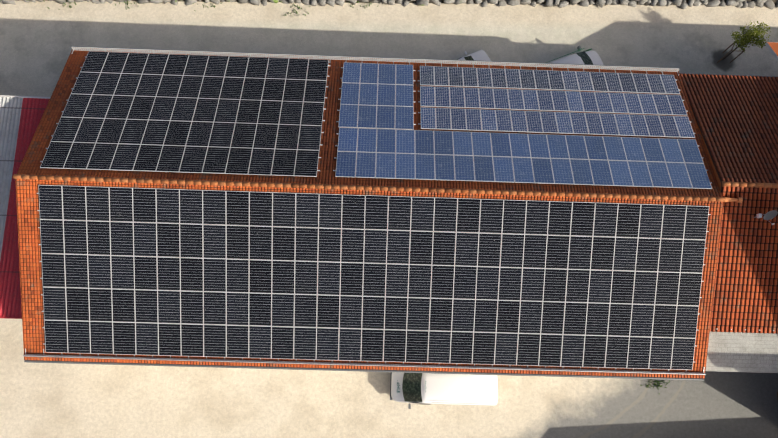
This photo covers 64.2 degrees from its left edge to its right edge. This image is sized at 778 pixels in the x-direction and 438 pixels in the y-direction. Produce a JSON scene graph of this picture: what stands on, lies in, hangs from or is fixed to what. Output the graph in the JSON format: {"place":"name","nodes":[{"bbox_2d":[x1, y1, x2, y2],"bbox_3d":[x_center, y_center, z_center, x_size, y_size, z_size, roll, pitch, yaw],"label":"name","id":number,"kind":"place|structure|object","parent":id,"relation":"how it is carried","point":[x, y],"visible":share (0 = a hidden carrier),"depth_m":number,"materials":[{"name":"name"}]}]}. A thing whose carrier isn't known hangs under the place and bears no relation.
{"place":"outdoors","nodes":[
{"label":"outdoors","id":0,"kind":"place"},
{"bbox_2d":[0,0,777,437],"bbox_3d":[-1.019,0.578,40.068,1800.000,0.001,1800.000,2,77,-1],"label":"ground","id":1,"kind":"structure","parent":0,"point":[38,40],"depth_m":38.19,"materials":[{"name":"beige sand"}]},
{"bbox_2d":[0,95,50,318],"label":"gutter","id":2,"kind":"object","parent":1,"relation":"on","point":[6,317],"depth_m":35.38,"materials":[{"name":"white metal"}]},
{"bbox_2d":[0,97,49,316],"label":"shed roof","id":3,"kind":"structure","parent":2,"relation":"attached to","point":[20,118],"depth_m":34.57,"materials":[{"name":"red metal"}]},
{"bbox_2d":[43,0,378,15],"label":"weeds","id":4,"kind":"object","parent":1,"relation":"on","point":[70,6],"visible":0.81,"depth_m":43.31,"materials":[{"name":"green plant"}]},
{"bbox_2d":[16,46,722,380],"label":"building wall","id":5,"kind":"structure","parent":1,"relation":"on","point":[360,370],"depth_m":32.24,"materials":[{"name":"brown"}]},
{"bbox_2d":[16,179,722,378],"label":"roof","id":6,"kind":"structure","parent":5,"relation":"on","point":[28,213],"depth_m":31.50,"materials":[{"name":"tile"}]},
{"bbox_2d":[23,348,705,374],"bbox_3d":[-1.096,7.371,32.040,35.146,0.251,0.407,2,77,-1],"label":"gutter","id":7,"kind":"object","parent":6,"relation":"on","point":[358,364],"visible":1,"depth_m":31.98,"materials":[{"name":"grey metal"}]},
{"bbox_2d":[37,185,710,369],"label":"solar panels","id":8,"kind":"object","parent":6,"relation":"on","point":[98,307],"visible":1,"depth_m":31.44,"materials":[{"name":"black glass"}]},
{"bbox_2d":[17,47,721,196],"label":"roof","id":9,"kind":"structure","parent":5,"relation":"on","point":[31,163],"depth_m":32.09,"materials":[{"name":"tile"}]},
{"bbox_2d":[40,51,329,176],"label":"solar panels","id":10,"kind":"object","parent":9,"relation":"on","point":[122,111],"visible":1,"depth_m":33.09,"materials":[{"name":"black glass"}]},
{"bbox_2d":[13,174,724,201],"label":"ridge caps","id":11,"kind":"object","parent":9,"relation":"on","point":[356,187],"visible":0.92,"depth_m":30.88,"materials":[{"name":"tile"}]},
{"bbox_2d":[71,46,678,75],"bbox_3d":[-0.646,-9.113,35.913,35.146,0.251,0.407,2,77,-1],"label":"rain gutter","id":12,"kind":"object","parent":9,"relation":"on","point":[153,51],"visible":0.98,"depth_m":35.93,"materials":[{"name":"grey"}]},
{"bbox_2d":[337,62,415,129],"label":"solar panels","id":13,"kind":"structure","parent":9,"relation":"on","point":[387,107],"depth_m":34.31,"materials":[{"name":"blue glass"}]},
{"bbox_2d":[333,127,711,188],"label":"solar panels","id":14,"kind":"object","parent":9,"relation":"on","point":[601,160],"visible":0.96,"depth_m":32.17,"materials":[{"name":"blue glass"}]},
{"bbox_2d":[418,66,694,137],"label":"solar panels","id":15,"kind":"object","parent":9,"relation":"on","point":[602,102],"visible":1,"depth_m":34.51,"materials":[{"name":"blue glass"}]},
{"bbox_2d":[724,197,742,202],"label":"ridge ends","id":16,"kind":"object","parent":9,"relation":"on","point":[737,200],"visible":0.73,"depth_m":31.22,"materials":[{"name":"tile"}]},
{"bbox_2d":[2,0,777,8],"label":"boulder wall","id":17,"kind":"structure","parent":1,"relation":"on","point":[769,4],"depth_m":43.73,"materials":[{"name":"stone"}]},
{"bbox_2d":[390,372,497,408],"bbox_3d":[3.166,9.882,36.661,6.150,2.599,2.620,2,77,-1],"label":"van","id":18,"kind":"object","parent":1,"relation":"on","point":[457,389],"visible":0.75,"depth_m":35.50,"materials":[{"name":"white metal"}]},
{"bbox_2d":[457,49,490,60],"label":"car","id":19,"kind":"object","parent":1,"relation":"on","point":[481,55],"visible":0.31,"depth_m":42.08,"materials":[{"name":"white metal"}]},
{"bbox_2d":[546,46,603,64],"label":"car","id":20,"kind":"object","parent":1,"relation":"on","point":[590,57],"visible":0.38,"depth_m":41.39,"materials":[{"name":"white metal"}]},
{"bbox_2d":[640,379,669,393],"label":"weeds","id":21,"kind":"object","parent":1,"relation":"on","point":[656,383],"visible":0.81,"depth_m":38.19,"materials":[{"name":"green plant"}]},
{"bbox_2d":[681,73,775,330],"bbox_3d":[21.148,-0.848,36.154,8.780,9.335,14.995,2,77,-1],"label":"annex","id":22,"kind":"object","parent":1,"relation":"on","point":[718,179],"visible":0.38,"depth_m":32.92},
{"bbox_2d":[680,73,777,183],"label":"roof","id":23,"kind":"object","parent":22,"relation":"on","point":[737,118],"visible":1,"depth_m":34.11,"materials":[{"name":"tile"}]},
{"bbox_2d":[706,332,777,372],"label":"flat roof","id":24,"kind":"structure","parent":22,"relation":"attached to","point":[742,352],"depth_m":32.63,"materials":[{"name":"grey concrete"}]},
{"bbox_2d":[710,186,777,333],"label":"annex roof","id":25,"kind":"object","parent":22,"relation":"on","point":[745,295],"visible":0.88,"depth_m":31.97,"materials":[{"name":"tile"}]},
{"bbox_2d":[754,210,777,224],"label":"dish","id":26,"kind":"object","parent":25,"relation":"on","point":[772,214],"visible":1,"depth_m":31.14,"materials":[{"name":"grey metal"}]},
{"bbox_2d":[717,41,744,62],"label":"tree stakes","id":27,"kind":"object","parent":1,"relation":"on","point":[730,51],"visible":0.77,"depth_m":42.40,"materials":[{"name":"brown wood"}]},
{"bbox_2d":[723,21,770,59],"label":"tree","id":28,"kind":"object","parent":1,"relation":"on","point":[751,35],"depth_m":40.23,"materials":[{"name":"green plant"}]},
{"bbox_2d":[722,181,777,187],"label":"ridge tiles","id":29,"kind":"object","parent":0,"point":[750,184],"depth_m":31.36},
{"bbox_2d":[765,42,777,333],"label":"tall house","id":30,"kind":"structure","parent":0,"point":[772,47],"depth_m":37.85,"materials":[{"name":"orange"}]}
]}

